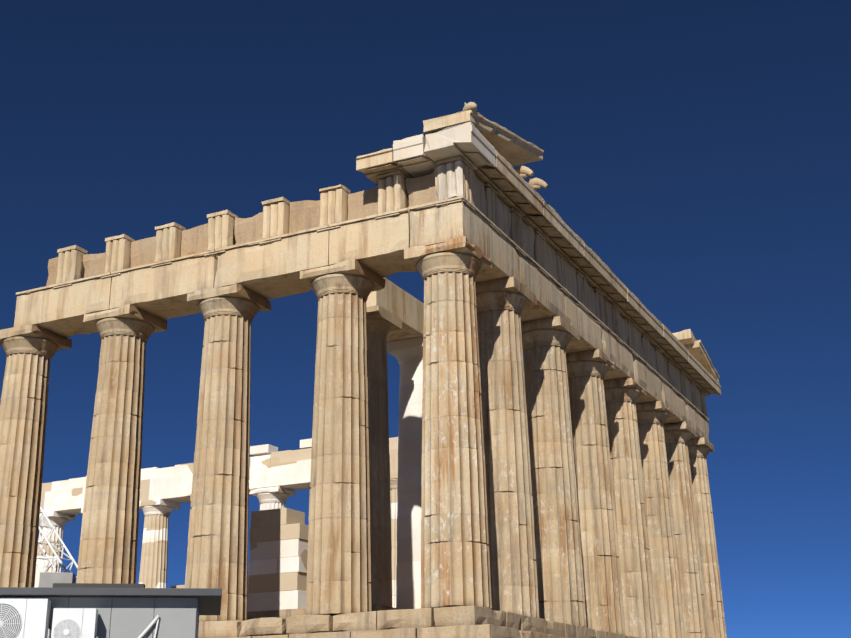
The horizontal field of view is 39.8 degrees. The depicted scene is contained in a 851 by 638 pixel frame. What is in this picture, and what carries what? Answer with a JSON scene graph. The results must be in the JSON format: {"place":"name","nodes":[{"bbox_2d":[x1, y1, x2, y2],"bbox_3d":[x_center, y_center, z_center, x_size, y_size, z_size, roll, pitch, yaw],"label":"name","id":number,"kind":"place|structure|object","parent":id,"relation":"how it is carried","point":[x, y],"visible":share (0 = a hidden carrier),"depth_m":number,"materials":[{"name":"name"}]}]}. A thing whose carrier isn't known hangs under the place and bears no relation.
{"place":"outdoors","nodes":[
{"label":"outdoors","id":0,"kind":"place"},
{"bbox_2d":[0,0,850,637],"label":"sky","id":1,"kind":"structure","parent":0,"point":[700,149],"materials":[{"name":"blue"}]},
{"bbox_3d":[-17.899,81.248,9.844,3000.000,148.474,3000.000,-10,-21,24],"label":"acropolis rock","id":2,"kind":"object","parent":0,"visible":0},
{"bbox_2d":[0,572,221,637],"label":"site cabin","id":3,"kind":"object","parent":2,"relation":"on","point":[129,610],"visible":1,"depth_m":14.57,"materials":[{"name":"metal"}]},
{"bbox_2d":[0,599,50,637],"label":"outdoor ac unit","id":4,"kind":"object","parent":3,"relation":"attached to","point":[24,618],"visible":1,"depth_m":14.03,"materials":[{"name":"white metal"}]},
{"bbox_2d":[51,608,98,637],"label":"outdoor ac unit","id":5,"kind":"object","parent":3,"relation":"attached to","point":[74,622],"visible":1,"depth_m":14.13,"materials":[{"name":"white metal"}]},
{"bbox_2d":[137,615,159,637],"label":"support bracket","id":6,"kind":"object","parent":3,"relation":"attached to","point":[148,628],"visible":0.96,"depth_m":14.52,"materials":[{"name":"grey plastic"}]},
{"bbox_2d":[198,605,636,637],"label":"stepped base","id":7,"kind":"object","parent":2,"relation":"on","point":[473,621],"visible":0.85,"depth_m":31.98,"materials":[{"name":"stone"}]},
{"bbox_2d":[0,336,58,586],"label":"column","id":8,"kind":"structure","parent":7,"relation":"on","point":[23,407],"depth_m":40.24,"materials":[{"name":"stone"}]},
{"bbox_2d":[0,325,71,349],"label":"abacus","id":9,"kind":"object","parent":8,"relation":"on","point":[62,343],"visible":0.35,"depth_m":41.35,"materials":[{"name":"beige stone"}]},
{"bbox_2d":[34,517,67,586],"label":"column","id":10,"kind":"structure","parent":7,"relation":"on","point":[58,524],"depth_m":76.27,"materials":[{"name":"stone"}]},
{"bbox_2d":[39,511,74,520],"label":"abacus","id":11,"kind":"object","parent":10,"relation":"on","point":[60,515],"visible":0.46,"depth_m":76.59,"materials":[{"name":"white stone"}]},
{"bbox_2d":[76,317,153,583],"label":"column","id":12,"kind":"structure","parent":7,"relation":"on","point":[109,538],"depth_m":38.19,"materials":[{"name":"stone"}]},
{"bbox_2d":[83,304,167,331],"bbox_3d":[-10.306,0.097,40.362,2.020,0.350,2.020,-10,-21,24],"label":"abacus","id":13,"kind":"object","parent":12,"relation":"on","point":[159,324],"visible":0.42,"depth_m":39.66,"materials":[{"name":"beige stone"}]},
{"bbox_2d":[139,505,172,587],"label":"column","id":14,"kind":"structure","parent":7,"relation":"on","point":[153,564],"depth_m":72.40,"materials":[{"name":"stone"}]},
{"bbox_2d":[139,499,179,509],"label":"abacus","id":15,"kind":"object","parent":14,"relation":"on","point":[162,502],"visible":0.58,"depth_m":73.01,"materials":[{"name":"white stone"}]},
{"bbox_2d":[40,437,397,514],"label":"architrave","id":16,"kind":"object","parent":14,"relation":"on","point":[271,466],"depth_m":72.17,"materials":[{"name":"stone"}]},
{"bbox_2d":[185,297,258,620],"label":"column","id":17,"kind":"structure","parent":7,"relation":"on","point":[217,552],"depth_m":36.22,"materials":[{"name":"stone"}]},
{"bbox_2d":[187,284,270,310],"bbox_3d":[-6.452,-0.567,38.585,2.020,0.350,2.020,-10,-21,24],"label":"abacus","id":18,"kind":"object","parent":17,"relation":"on","point":[197,297],"visible":0.38,"depth_m":37.84,"materials":[{"name":"beige stone"}]},
{"bbox_2d":[14,134,463,337],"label":"entablature","id":19,"kind":"structure","parent":17,"relation":"on","point":[274,248],"depth_m":37.80,"materials":[{"name":"stone"}]},
{"bbox_2d":[256,493,288,509],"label":"column","id":20,"kind":"structure","parent":7,"relation":"on","point":[267,501],"depth_m":69.39,"materials":[{"name":"stone"}]},
{"bbox_2d":[249,486,294,495],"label":"abacus","id":21,"kind":"object","parent":20,"relation":"on","point":[276,489],"visible":0.58,"depth_m":69.48,"materials":[{"name":"white stone"}]},
{"bbox_2d":[247,604,400,619],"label":"parthenon sekos platform","id":22,"kind":"structure","parent":7,"relation":"on","point":[276,613],"depth_m":38.83,"materials":[{"name":"stone"}]},
{"bbox_2d":[171,508,308,611],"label":"pronaos anta wall remains","id":23,"kind":"object","parent":22,"relation":"on","point":[277,570],"visible":0.5,"depth_m":39.57,"materials":[{"name":"stone"}]},
{"bbox_2d":[366,305,401,606],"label":"column","id":24,"kind":"structure","parent":22,"relation":"on","point":[382,323],"depth_m":39.67,"materials":[{"name":"stone"}]},
{"bbox_2d":[366,278,423,341],"bbox_3d":[2.219,2.083,50.173,1.605,1.268,21.050,-10,-21,24],"label":"architrave","id":25,"kind":"object","parent":24,"relation":"on","point":[406,308],"visible":0.08,"depth_m":42.79,"materials":[{"name":"stone"}]},
{"bbox_2d":[387,337,422,608],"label":"column","id":26,"kind":"structure","parent":22,"relation":"on","point":[407,354],"depth_m":42.82,"materials":[{"name":"stone"}]},
{"bbox_2d":[306,274,373,614],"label":"column","id":27,"kind":"structure","parent":7,"relation":"on","point":[339,569],"depth_m":34.33,"materials":[{"name":"stone"}]},
{"bbox_2d":[300,258,385,291],"bbox_3d":[-2.597,-1.231,36.808,2.020,0.350,2.020,-10,-21,24],"label":"abacus","id":28,"kind":"object","parent":27,"relation":"on","point":[354,266],"visible":0.52,"depth_m":36.05,"materials":[{"name":"beige stone"}]},
{"bbox_2d":[390,478,397,607],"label":"parthenon column","id":29,"kind":"structure","parent":7,"relation":"on","point":[393,491],"depth_m":65.05,"materials":[{"name":"stone"}]},
{"bbox_2d":[390,472,397,478],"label":"parthenon column abacus","id":30,"kind":"object","parent":29,"relation":"on","point":[393,475],"visible":0.08,"depth_m":65.80,"materials":[{"name":"beige stone"}]},
{"bbox_2d":[416,252,491,608],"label":"column","id":31,"kind":"structure","parent":7,"relation":"on","point":[455,564],"depth_m":32.78,"materials":[{"name":"stone"}]},
{"bbox_2d":[404,236,491,269],"bbox_3d":[0.704,-1.800,35.285,2.020,0.350,2.020,-10,-21,24],"label":"abacus","id":32,"kind":"object","parent":31,"relation":"attached to","point":[413,256],"visible":0.56,"depth_m":34.55,"materials":[{"name":"beige stone"}]},
{"bbox_2d":[410,121,720,440],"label":"entablature","id":33,"kind":"structure","parent":31,"relation":"on","point":[505,217],"depth_m":41.21,"materials":[{"name":"stone"}]},
{"bbox_2d":[515,165,533,177],"bbox_3d":[3.099,-4.649,38.896,0.400,0.996,1.248,17,-26,-41],"label":"pediment horse head","id":34,"kind":"object","parent":33,"relation":"on","point":[523,171],"visible":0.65,"depth_m":38.69},
{"bbox_2d":[527,176,547,188],"bbox_3d":[3.600,-4.379,39.640,1.185,0.947,0.380,-12,-22,29],"label":"pediment horse head","id":35,"kind":"object","parent":33,"relation":"attached to","point":[536,183],"visible":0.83,"depth_m":39.50},
{"bbox_2d":[423,110,719,382],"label":"parthenon pediment corners","id":36,"kind":"object","parent":33,"relation":"on","point":[512,149],"visible":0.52,"depth_m":38.14,"materials":[{"name":"stone"}]},
{"bbox_2d":[463,102,476,112],"bbox_3d":[1.356,-6.265,34.870,0.400,0.424,0.562,6,-20,-18],"label":"lion head","id":37,"kind":"object","parent":36,"relation":"on","point":[472,106],"visible":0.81,"depth_m":34.70},
{"bbox_2d":[476,291,538,617],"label":"column","id":38,"kind":"structure","parent":7,"relation":"on","point":[512,556],"depth_m":35.99,"materials":[{"name":"stone"}]},
{"bbox_2d":[475,277,536,307],"bbox_3d":[2.329,-0.743,38.414,2.020,0.350,2.020,-10,-21,24],"label":"abacus","id":39,"kind":"object","parent":38,"relation":"attached to","point":[511,284],"visible":0.46,"depth_m":37.50,"materials":[{"name":"beige stone"}]},
{"bbox_2d":[522,329,586,626],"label":"column","id":40,"kind":"structure","parent":7,"relation":"on","point":[560,587],"depth_m":39.67,"materials":[{"name":"stone"}]},
{"bbox_2d":[521,316,579,341],"bbox_3d":[4.229,0.492,42.073,2.020,0.350,2.020,-10,-21,24],"label":"abacus","id":41,"kind":"object","parent":40,"relation":"attached to","point":[559,322],"visible":0.44,"depth_m":41.18,"materials":[{"name":"beige stone"}]},
{"bbox_2d":[566,360,625,634],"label":"column","id":42,"kind":"structure","parent":7,"relation":"on","point":[604,609],"depth_m":43.32,"materials":[{"name":"stone"}]},
{"bbox_2d":[566,349,615,371],"bbox_3d":[6.128,1.728,45.732,2.020,0.350,2.020,-10,-21,24],"label":"abacus","id":43,"kind":"object","parent":42,"relation":"attached to","point":[598,355],"visible":0.44,"depth_m":44.81,"materials":[{"name":"beige stone"}]},
{"bbox_2d":[604,387,657,637],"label":"column","id":44,"kind":"structure","parent":7,"relation":"on","point":[634,550],"depth_m":46.98,"materials":[{"name":"stone"}]},
{"bbox_2d":[603,378,646,396],"bbox_3d":[8.028,2.963,49.391,2.020,0.350,2.020,-10,-21,24],"label":"abacus","id":45,"kind":"object","parent":44,"relation":"attached to","point":[625,382],"visible":0.35,"depth_m":48.45,"materials":[{"name":"beige stone"}]},
{"bbox_2d":[636,410,684,637],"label":"column","id":46,"kind":"structure","parent":7,"relation":"on","point":[665,574],"depth_m":50.69,"materials":[{"name":"stone"}]},
{"bbox_2d":[636,401,672,416],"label":"abacus","id":47,"kind":"object","parent":46,"relation":"attached to","point":[657,405],"visible":0.35,"depth_m":52.07,"materials":[{"name":"beige stone"}]},
{"bbox_2d":[664,430,708,637],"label":"column","id":48,"kind":"structure","parent":7,"relation":"on","point":[688,555],"depth_m":54.40,"materials":[{"name":"stone"}]},
{"bbox_2d":[663,421,696,436],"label":"abacus","id":49,"kind":"object","parent":48,"relation":"attached to","point":[684,426],"visible":0.33,"depth_m":55.76,"materials":[{"name":"beige stone"}]},
{"bbox_2d":[688,446,726,637],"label":"column","id":50,"kind":"structure","parent":7,"relation":"on","point":[708,549],"depth_m":57.55,"materials":[{"name":"stone"}]},
{"bbox_2d":[688,437,713,451],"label":"abacus","id":51,"kind":"object","parent":50,"relation":"attached to","point":[702,441],"visible":0.33,"depth_m":58.83,"materials":[{"name":"beige stone"}]},
{"bbox_3d":[-14.604,13.316,51.069,1.900,1.250,1.887,-10,-21,24],"label":"crane base","id":52,"kind":"object","parent":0,"visible":0},
{"bbox_2d":[36,506,77,580],"bbox_3d":[-19.576,8.014,55.441,11.716,13.117,1.100,-10,-21,24],"label":"crane boom","id":53,"kind":"object","parent":52,"relation":"attached to","point":[46,556],"visible":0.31,"depth_m":53.28,"materials":[{"name":"white paint"}]}
]}

